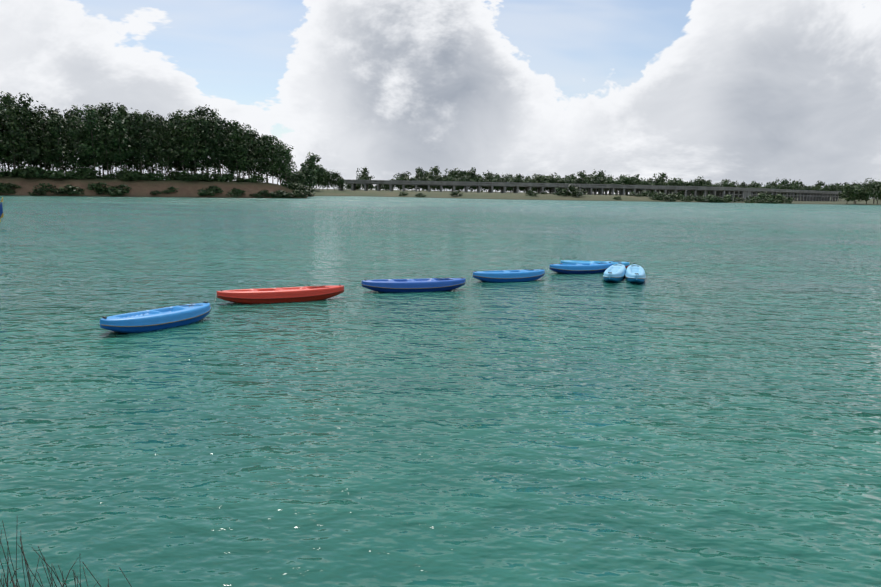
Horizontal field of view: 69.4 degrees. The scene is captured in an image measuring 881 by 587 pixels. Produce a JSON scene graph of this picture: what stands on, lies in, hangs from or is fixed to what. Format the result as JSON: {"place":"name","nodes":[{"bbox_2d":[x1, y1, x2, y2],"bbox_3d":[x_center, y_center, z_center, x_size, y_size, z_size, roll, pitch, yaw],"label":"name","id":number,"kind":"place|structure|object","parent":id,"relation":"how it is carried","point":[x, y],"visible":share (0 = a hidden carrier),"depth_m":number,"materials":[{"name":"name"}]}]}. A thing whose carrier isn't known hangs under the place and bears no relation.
{"place":"outdoors","nodes":[
{"label":"outdoors","id":0,"kind":"place"},
{"bbox_2d":[0,196,880,586],"bbox_3d":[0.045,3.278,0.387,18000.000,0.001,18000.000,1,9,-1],"label":"lake water","id":1,"kind":"structure","parent":0,"point":[700,406],"depth_m":10.30,"materials":[{"name":"teal liquid"}]},
{"bbox_2d":[99,301,210,332],"bbox_3d":[-6.717,0.604,15.191,0.974,0.493,2.777,7,11,34],"label":"kayak","id":2,"kind":"object","parent":1,"relation":"on","point":[157,319],"visible":0.94,"depth_m":14.82,"materials":[{"name":"blue plastic"}]},
{"bbox_2d":[217,284,343,303],"bbox_3d":[-4.671,0.046,18.867,3.707,0.493,0.824,-3,10,-23],"label":"red kayak","id":3,"kind":"object","parent":1,"relation":"on","point":[276,295],"visible":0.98,"depth_m":18.54,"materials":[{"name":"plastic"}]},
{"bbox_2d":[362,277,464,291],"bbox_3d":[-0.863,-0.264,21.200,3.538,0.493,0.824,-2,11,-15],"label":"kayak","id":4,"kind":"object","parent":1,"relation":"on","point":[415,285],"visible":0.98,"depth_m":20.89,"materials":[{"name":"blue plastic"}]},
{"bbox_2d":[473,268,544,281],"bbox_3d":[2.595,-0.655,23.992,3.031,0.493,0.874,-3,10,-22],"label":"kayak","id":5,"kind":"object","parent":1,"relation":"on","point":[512,275],"visible":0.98,"depth_m":23.60,"materials":[{"name":"plastic"}]},
{"bbox_2d":[549,262,611,273],"bbox_3d":[5.923,-1.045,26.767,3.024,0.493,0.874,-2,10,-20],"label":"kayak","id":6,"kind":"object","parent":1,"relation":"on","point":[584,268],"visible":0.9,"depth_m":26.34,"materials":[{"name":"plastic"}]},
{"bbox_2d":[560,260,629,267],"bbox_3d":[6.746,-1.203,27.830,2.968,0.493,0.874,2,10,4],"label":"kayak","id":7,"kind":"object","parent":1,"relation":"on","point":[627,264],"visible":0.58,"depth_m":27.69,"materials":[{"name":"plastic"}]},
{"bbox_2d":[603,263,625,281],"bbox_3d":[6.957,-0.801,25.369,0.764,0.493,3.951,4,10,21],"label":"kayak","id":8,"kind":"object","parent":1,"relation":"on","point":[615,273],"visible":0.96,"depth_m":24.37,"materials":[{"name":"blue plastic"}]},
{"bbox_2d":[625,263,645,282],"bbox_3d":[7.717,-0.759,25.190,0.764,0.493,3.826,4,10,15],"label":"kayak","id":9,"kind":"object","parent":1,"relation":"on","point":[634,273],"visible":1,"depth_m":24.08,"materials":[{"name":"blue plastic"}]},
{"bbox_2d":[0,176,880,204],"bbox_3d":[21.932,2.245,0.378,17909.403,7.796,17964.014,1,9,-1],"label":"ground","id":10,"kind":"structure","parent":0,"point":[142,188],"depth_m":202.70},
{"bbox_2d":[0,91,18,131],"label":"rubber tree","id":11,"kind":"object","parent":10,"relation":"on","point":[13,99],"visible":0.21,"depth_m":186.51,"materials":[{"name":"green plant"}]},
{"bbox_2d":[4,182,20,189],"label":"bush","id":12,"kind":"object","parent":10,"relation":"on","point":[12,185],"visible":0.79,"depth_m":172.16,"materials":[{"name":"green plant"}]},
{"bbox_2d":[0,92,28,167],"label":"rubber tree","id":13,"kind":"object","parent":10,"relation":"on","point":[4,100],"visible":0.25,"depth_m":181.84,"materials":[{"name":"green plant"}]},
{"bbox_2d":[0,106,32,169],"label":"rubber tree","id":14,"kind":"object","parent":10,"relation":"on","point":[12,112],"visible":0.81,"depth_m":176.88,"materials":[{"name":"green plant"}]},
{"bbox_2d":[4,93,44,165],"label":"rubber tree","id":15,"kind":"object","parent":10,"relation":"on","point":[23,111],"visible":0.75,"depth_m":178.08,"materials":[{"name":"green plant"}]},
{"bbox_2d":[13,166,43,177],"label":"bush","id":16,"kind":"object","parent":10,"relation":"on","point":[20,175],"visible":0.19,"depth_m":177.36,"materials":[{"name":"green plant"}]},
{"bbox_2d":[11,104,46,165],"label":"rubber tree","id":17,"kind":"object","parent":10,"relation":"on","point":[33,128],"visible":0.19,"depth_m":183.46,"materials":[{"name":"green plant"}]},
{"bbox_2d":[15,165,45,177],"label":"bush","id":18,"kind":"object","parent":10,"relation":"on","point":[28,174],"visible":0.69,"depth_m":176.94,"materials":[{"name":"green plant"}]},
{"bbox_2d":[20,100,50,147],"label":"rubber tree","id":19,"kind":"object","parent":10,"relation":"on","point":[35,117],"visible":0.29,"depth_m":184.73,"materials":[{"name":"green plant"}]},
{"bbox_2d":[27,188,46,195],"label":"bush","id":20,"kind":"object","parent":10,"relation":"on","point":[39,192],"visible":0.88,"depth_m":172.79,"materials":[{"name":"green plant"}]},
{"bbox_2d":[24,110,60,169],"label":"rubber tree","id":21,"kind":"object","parent":10,"relation":"on","point":[48,142],"visible":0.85,"depth_m":180.39,"materials":[{"name":"green plant"}]},
{"bbox_2d":[32,168,53,178],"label":"bush","id":22,"kind":"object","parent":10,"relation":"on","point":[39,173],"visible":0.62,"depth_m":178.55,"materials":[{"name":"green plant"}]},
{"bbox_2d":[33,182,57,190],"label":"bush","id":23,"kind":"object","parent":10,"relation":"on","point":[43,185],"visible":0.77,"depth_m":174.45,"materials":[{"name":"green plant"}]},
{"bbox_2d":[42,107,71,169],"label":"rubber tree","id":24,"kind":"object","parent":10,"relation":"on","point":[53,111],"visible":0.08,"depth_m":189.68,"materials":[{"name":"green plant"}]},
{"bbox_2d":[44,116,70,169],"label":"rubber tree","id":25,"kind":"object","parent":10,"relation":"on","point":[63,133],"visible":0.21,"depth_m":186.52,"materials":[{"name":"green plant"}]},
{"bbox_2d":[45,169,72,178],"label":"bush","id":26,"kind":"object","parent":10,"relation":"on","point":[58,174],"visible":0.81,"depth_m":179.60,"materials":[{"name":"green plant"}]},
{"bbox_2d":[41,112,78,169],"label":"rubber tree","id":27,"kind":"object","parent":10,"relation":"on","point":[56,127],"visible":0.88,"depth_m":181.94,"materials":[{"name":"green plant"}]},
{"bbox_2d":[0,515,131,586],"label":"reeds","id":28,"kind":"object","parent":10,"relation":"on","point":[28,573],"depth_m":3.76,"materials":[{"name":"green plant"}]},
{"bbox_2d":[58,184,83,194],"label":"bush","id":29,"kind":"object","parent":10,"relation":"on","point":[71,188],"visible":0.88,"depth_m":175.54,"materials":[{"name":"green plant"}]},
{"bbox_2d":[61,116,88,171],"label":"rubber tree","id":30,"kind":"object","parent":10,"relation":"on","point":[74,133],"visible":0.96,"depth_m":183.62,"materials":[{"name":"green plant"}]},
{"bbox_2d":[66,105,84,167],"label":"rubber tree","id":31,"kind":"object","parent":10,"relation":"on","point":[76,111],"visible":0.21,"depth_m":198.20,"materials":[{"name":"green plant"}]},
{"bbox_2d":[67,123,92,168],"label":"rubber tree","id":32,"kind":"object","parent":10,"relation":"on","point":[79,126],"visible":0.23,"depth_m":190.58,"materials":[{"name":"green plant"}]},
{"bbox_2d":[70,168,96,178],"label":"bush","id":33,"kind":"object","parent":10,"relation":"on","point":[80,170],"visible":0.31,"depth_m":183.74,"materials":[{"name":"green plant"}]},
{"bbox_2d":[79,104,103,169],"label":"rubber tree","id":34,"kind":"object","parent":10,"relation":"on","point":[84,136],"visible":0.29,"depth_m":189.43,"materials":[{"name":"green plant"}]},
{"bbox_2d":[78,106,110,170],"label":"rubber tree","id":35,"kind":"object","parent":10,"relation":"on","point":[88,125],"visible":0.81,"depth_m":186.22,"materials":[{"name":"green plant"}]},
{"bbox_2d":[92,182,111,190],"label":"bush","id":36,"kind":"object","parent":10,"relation":"on","point":[102,187],"visible":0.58,"depth_m":180.57,"materials":[{"name":"green plant"}]},
{"bbox_2d":[95,103,113,132],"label":"rubber tree","id":37,"kind":"object","parent":10,"relation":"on","point":[103,110],"visible":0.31,"depth_m":196.71,"materials":[{"name":"green plant"}]},
{"bbox_2d":[90,116,123,174],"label":"rubber tree","id":38,"kind":"object","parent":10,"relation":"on","point":[105,128],"visible":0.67,"depth_m":187.93,"materials":[{"name":"green plant"}]},
{"bbox_2d":[98,172,115,178],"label":"bush","id":39,"kind":"object","parent":10,"relation":"on","point":[106,176],"visible":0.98,"depth_m":187.18,"materials":[{"name":"green plant"}]},
{"bbox_2d":[100,102,114,171],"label":"rubber tree","id":40,"kind":"object","parent":10,"relation":"on","point":[109,108],"visible":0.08,"depth_m":202.09,"materials":[{"name":"green plant"}]},
{"bbox_2d":[95,117,123,173],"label":"rubber tree","id":41,"kind":"object","parent":10,"relation":"on","point":[108,121],"visible":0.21,"depth_m":192.00,"materials":[{"name":"green plant"}]},
{"bbox_2d":[105,185,128,194],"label":"bush","id":42,"kind":"object","parent":10,"relation":"on","point":[112,189],"visible":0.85,"depth_m":180.75,"materials":[{"name":"green plant"}]},
{"bbox_2d":[102,110,138,169],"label":"rubber tree","id":43,"kind":"object","parent":10,"relation":"on","point":[116,139],"visible":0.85,"depth_m":189.12,"materials":[{"name":"green plant"}]},
{"bbox_2d":[114,183,131,191],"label":"bush","id":44,"kind":"object","parent":10,"relation":"on","point":[125,186],"visible":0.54,"depth_m":182.88,"materials":[{"name":"green plant"}]},
{"bbox_2d":[114,168,138,179],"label":"bush","id":45,"kind":"object","parent":10,"relation":"on","point":[123,170],"visible":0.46,"depth_m":188.93,"materials":[{"name":"green plant"}]},
{"bbox_2d":[114,106,139,169],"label":"rubber tree","id":46,"kind":"object","parent":10,"relation":"on","point":[124,125],"visible":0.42,"depth_m":194.30,"materials":[{"name":"green plant"}]},
{"bbox_2d":[121,171,146,179],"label":"bush","id":47,"kind":"object","parent":10,"relation":"on","point":[134,175],"visible":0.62,"depth_m":188.53,"materials":[{"name":"green plant"}]},
{"bbox_2d":[123,111,151,171],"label":"rubber tree","id":48,"kind":"object","parent":10,"relation":"on","point":[137,157],"visible":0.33,"depth_m":195.35,"materials":[{"name":"green plant"}]},
{"bbox_2d":[121,113,158,171],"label":"rubber tree","id":49,"kind":"object","parent":10,"relation":"on","point":[137,118],"visible":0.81,"depth_m":192.26,"materials":[{"name":"green plant"}]},
{"bbox_2d":[132,120,165,172],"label":"rubber tree","id":50,"kind":"object","parent":10,"relation":"on","point":[149,151],"visible":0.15,"depth_m":198.62,"materials":[{"name":"green plant"}]},
{"bbox_2d":[141,117,172,171],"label":"rubber tree","id":51,"kind":"object","parent":10,"relation":"on","point":[153,132],"visible":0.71,"depth_m":193.83,"materials":[{"name":"green plant"}]},
{"bbox_2d":[148,171,169,180],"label":"bush","id":52,"kind":"object","parent":10,"relation":"on","point":[160,175],"visible":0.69,"depth_m":193.22,"materials":[{"name":"green plant"}]},
{"bbox_2d":[154,114,166,172],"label":"rubber tree","id":53,"kind":"object","parent":10,"relation":"on","point":[161,118],"visible":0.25,"depth_m":204.23,"materials":[{"name":"green plant"}]},
{"bbox_2d":[151,120,183,176],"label":"rubber tree","id":54,"kind":"object","parent":10,"relation":"on","point":[166,133],"visible":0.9,"depth_m":194.01,"materials":[{"name":"green plant"}]},
{"bbox_2d":[166,113,181,171],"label":"rubber tree","id":55,"kind":"object","parent":10,"relation":"on","point":[170,119],"visible":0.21,"depth_m":205.81,"materials":[{"name":"green plant"}]},
{"bbox_2d":[166,109,198,174],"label":"rubber tree","id":56,"kind":"object","parent":10,"relation":"on","point":[180,123],"visible":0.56,"depth_m":197.95,"materials":[{"name":"green plant"}]},
{"bbox_2d":[171,120,195,170],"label":"rubber tree","id":57,"kind":"object","parent":10,"relation":"on","point":[180,164],"visible":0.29,"depth_m":202.72,"materials":[{"name":"green plant"}]},
{"bbox_2d":[170,170,198,180],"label":"bush","id":58,"kind":"object","parent":10,"relation":"on","point":[181,173],"visible":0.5,"depth_m":197.85,"materials":[{"name":"green plant"}]},
{"bbox_2d":[180,114,206,171],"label":"rubber tree","id":59,"kind":"object","parent":10,"relation":"on","point":[193,168],"visible":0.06,"depth_m":204.80,"materials":[{"name":"green plant"}]},
{"bbox_2d":[180,109,210,172],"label":"rubber tree","id":60,"kind":"object","parent":10,"relation":"on","point":[193,141],"visible":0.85,"depth_m":198.78,"materials":[{"name":"green plant"}]},
{"bbox_2d":[187,173,205,180],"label":"bush","id":61,"kind":"object","parent":10,"relation":"on","point":[201,176],"visible":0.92,"depth_m":197.19,"materials":[{"name":"green plant"}]},
{"bbox_2d":[190,105,210,173],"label":"rubber tree","id":62,"kind":"object","parent":10,"relation":"on","point":[197,109],"visible":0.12,"depth_m":208.27,"materials":[{"name":"green plant"}]},
{"bbox_2d":[197,188,214,195],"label":"bush","id":63,"kind":"object","parent":10,"relation":"on","point":[205,192],"visible":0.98,"depth_m":192.53,"materials":[{"name":"green plant"}]},
{"bbox_2d":[196,104,216,172],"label":"rubber tree","id":64,"kind":"object","parent":10,"relation":"on","point":[206,114],"visible":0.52,"depth_m":206.12,"materials":[{"name":"green plant"}]},
{"bbox_2d":[192,116,224,175],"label":"rubber tree","id":65,"kind":"object","parent":10,"relation":"on","point":[205,132],"visible":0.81,"depth_m":201.99,"materials":[{"name":"green plant"}]},
{"bbox_2d":[202,173,225,181],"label":"bush","id":66,"kind":"object","parent":10,"relation":"on","point":[215,176],"visible":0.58,"depth_m":201.18,"materials":[{"name":"green plant"}]},
{"bbox_2d":[202,121,235,179],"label":"rubber tree","id":67,"kind":"object","parent":10,"relation":"on","point":[217,131],"visible":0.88,"depth_m":202.64,"materials":[{"name":"green plant"}]},
{"bbox_2d":[208,118,234,173],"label":"rubber tree","id":68,"kind":"object","parent":10,"relation":"on","point":[223,132],"visible":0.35,"depth_m":208.58,"materials":[{"name":"green plant"}]},
{"bbox_2d":[220,126,238,180],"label":"rubber tree","id":69,"kind":"object","parent":10,"relation":"on","point":[228,128],"visible":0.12,"depth_m":214.69,"materials":[{"name":"green plant"}]},
{"bbox_2d":[220,128,246,181],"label":"rubber tree","id":70,"kind":"object","parent":10,"relation":"on","point":[233,161],"visible":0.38,"depth_m":209.87,"materials":[{"name":"green plant"}]},
{"bbox_2d":[225,120,249,177],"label":"rubber tree","id":71,"kind":"object","parent":10,"relation":"on","point":[234,134],"visible":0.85,"depth_m":206.30,"materials":[{"name":"green plant"}]},
{"bbox_2d":[235,123,263,177],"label":"rubber tree","id":72,"kind":"object","parent":10,"relation":"on","point":[247,135],"visible":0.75,"depth_m":208.27,"materials":[{"name":"green plant"}]},
{"bbox_2d":[244,173,267,182],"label":"bush","id":73,"kind":"object","parent":10,"relation":"on","point":[256,176],"visible":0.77,"depth_m":210.56,"materials":[{"name":"green plant"}]},
{"bbox_2d":[245,130,269,174],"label":"rubber tree","id":74,"kind":"object","parent":10,"relation":"on","point":[254,135],"visible":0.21,"depth_m":215.87,"materials":[{"name":"green plant"}]},
{"bbox_2d":[245,139,272,175],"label":"rubber tree","id":75,"kind":"object","parent":10,"relation":"on","point":[263,151],"visible":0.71,"depth_m":210.68,"materials":[{"name":"green plant"}]},
{"bbox_2d":[256,134,278,181],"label":"rubber tree","id":76,"kind":"object","parent":10,"relation":"on","point":[264,138],"visible":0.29,"depth_m":218.21,"materials":[{"name":"green plant"}]},
{"bbox_2d":[259,135,283,183],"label":"rubber tree","id":77,"kind":"object","parent":10,"relation":"on","point":[272,147],"visible":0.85,"depth_m":213.97,"materials":[{"name":"green plant"}]},
{"bbox_2d":[268,142,292,184],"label":"rubber tree","id":78,"kind":"object","parent":10,"relation":"on","point":[280,145],"visible":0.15,"depth_m":219.77,"materials":[{"name":"green plant"}]},
{"bbox_2d":[273,147,297,181],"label":"rubber tree","id":79,"kind":"object","parent":10,"relation":"on","point":[285,158],"visible":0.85,"depth_m":215.40,"materials":[{"name":"green plant"}]},
{"bbox_2d":[281,180,298,187],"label":"bush","id":80,"kind":"object","parent":10,"relation":"on","point":[286,183],"visible":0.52,"depth_m":216.02,"materials":[{"name":"green plant"}]},
{"bbox_2d":[290,171,306,185],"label":"tree","id":81,"kind":"object","parent":10,"relation":"on","point":[300,178],"visible":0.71,"depth_m":239.61,"materials":[{"name":"green plant"}]},
{"bbox_2d":[289,189,308,196],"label":"bush","id":82,"kind":"object","parent":10,"relation":"on","point":[297,193],"visible":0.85,"depth_m":209.99,"materials":[{"name":"green plant"}]},
{"bbox_2d":[298,163,316,188],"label":"tree","id":83,"kind":"object","parent":10,"relation":"on","point":[306,172],"visible":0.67,"depth_m":260.70,"materials":[{"name":"green plant"}]},
{"bbox_2d":[301,152,320,188],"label":"tree","id":84,"kind":"object","parent":10,"relation":"on","point":[310,162],"visible":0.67,"depth_m":300.77,"materials":[{"name":"green plant"}]},
{"bbox_2d":[310,164,327,189],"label":"tree","id":85,"kind":"object","parent":10,"relation":"on","point":[321,174],"visible":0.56,"depth_m":310.89,"materials":[{"name":"green plant"}]},
{"bbox_2d":[321,168,333,189],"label":"tree","id":86,"kind":"object","parent":10,"relation":"on","point":[325,181],"visible":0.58,"depth_m":325.75,"materials":[{"name":"green plant"}]},
{"bbox_2d":[328,170,343,190],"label":"tree","id":87,"kind":"object","parent":10,"relation":"on","point":[334,176],"visible":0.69,"depth_m":314.93,"materials":[{"name":"green plant"}]},
{"bbox_2d":[334,177,349,190],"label":"tree","id":88,"kind":"object","parent":10,"relation":"on","point":[340,181],"visible":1,"depth_m":312.65,"materials":[{"name":"green plant"}]},
{"bbox_2d":[356,167,369,179],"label":"tree","id":89,"kind":"object","parent":10,"relation":"on","point":[365,170],"visible":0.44,"depth_m":429.43,"materials":[{"name":"green plant"}]},
{"bbox_2d":[427,166,443,178],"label":"tree","id":90,"kind":"object","parent":10,"relation":"on","point":[435,169],"visible":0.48,"depth_m":405.09,"materials":[{"name":"green plant"}]},
{"bbox_2d":[454,167,468,191],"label":"tree","id":91,"kind":"object","parent":10,"relation":"on","point":[460,174],"visible":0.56,"depth_m":402.23,"materials":[{"name":"green plant"}]},
{"bbox_2d":[462,167,477,179],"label":"tree","id":92,"kind":"object","parent":10,"relation":"on","point":[471,174],"visible":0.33,"depth_m":413.54,"materials":[{"name":"green plant"}]},
{"bbox_2d":[528,174,544,190],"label":"tree","id":93,"kind":"object","parent":10,"relation":"on","point":[539,177],"visible":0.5,"depth_m":361.07,"materials":[{"name":"green plant"}]},
{"bbox_2d":[553,187,570,194],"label":"bush","id":94,"kind":"object","parent":10,"relation":"on","point":[559,192],"visible":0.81,"depth_m":295.75,"materials":[{"name":"green plant"}]},
{"bbox_2d":[561,184,586,196],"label":"bush","id":95,"kind":"object","parent":10,"relation":"on","point":[575,190],"visible":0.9,"depth_m":295.41,"materials":[{"name":"green plant"}]},
{"bbox_2d":[576,170,590,180],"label":"tree","id":96,"kind":"object","parent":10,"relation":"on","point":[581,174],"visible":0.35,"depth_m":421.95,"materials":[{"name":"green plant"}]},
{"bbox_2d":[338,179,841,200],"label":"concrete viaduct","id":97,"kind":"object","parent":10,"relation":"on","point":[809,195],"visible":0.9,"depth_m":353.69,"materials":[{"name":"grey concrete"}]},
{"bbox_2d":[591,169,608,182],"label":"tree","id":98,"kind":"object","parent":10,"relation":"on","point":[600,174],"visible":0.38,"depth_m":409.00,"materials":[{"name":"green plant"}]},
{"bbox_2d":[652,172,668,190],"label":"tree","id":99,"kind":"object","parent":10,"relation":"on","point":[662,174],"visible":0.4,"depth_m":456.88,"materials":[{"name":"green plant"}]},
{"bbox_2d":[699,195,719,202],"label":"bush","id":100,"kind":"object","parent":10,"relation":"on","point":[710,198],"visible":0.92,"depth_m":294.37,"materials":[{"name":"green plant"}]},
{"bbox_2d":[746,193,770,202],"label":"bush","id":101,"kind":"object","parent":10,"relation":"on","point":[754,198],"visible":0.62,"depth_m":309.28,"materials":[{"name":"green plant"}]},
{"bbox_2d":[770,193,793,203],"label":"bush","id":102,"kind":"object","parent":10,"relation":"on","point":[779,196],"visible":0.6,"depth_m":305.90,"materials":[{"name":"green plant"}]},
{"bbox_2d":[838,184,861,203],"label":"tree","id":103,"kind":"object","parent":10,"relation":"on","point":[850,192],"visible":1,"depth_m":314.90,"materials":[{"name":"green plant"}]},
{"bbox_2d":[849,182,865,203],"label":"tree","id":104,"kind":"object","parent":10,"relation":"on","point":[856,186],"visible":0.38,"depth_m":319.99,"materials":[{"name":"green plant"}]},
{"bbox_2d":[855,181,878,203],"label":"tree","id":105,"kind":"object","parent":10,"relation":"on","point":[867,191],"visible":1,"depth_m":314.85,"materials":[{"name":"green plant"}]},
{"bbox_2d":[870,182,880,203],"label":"tree","id":106,"kind":"object","parent":10,"relation":"on","point":[877,187],"visible":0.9,"depth_m":320.66,"materials":[{"name":"green plant"}]},
{"bbox_2d":[0,0,880,197],"label":"sky","id":107,"kind":"structure","parent":0,"point":[760,91],"materials":[{"name":"white"}]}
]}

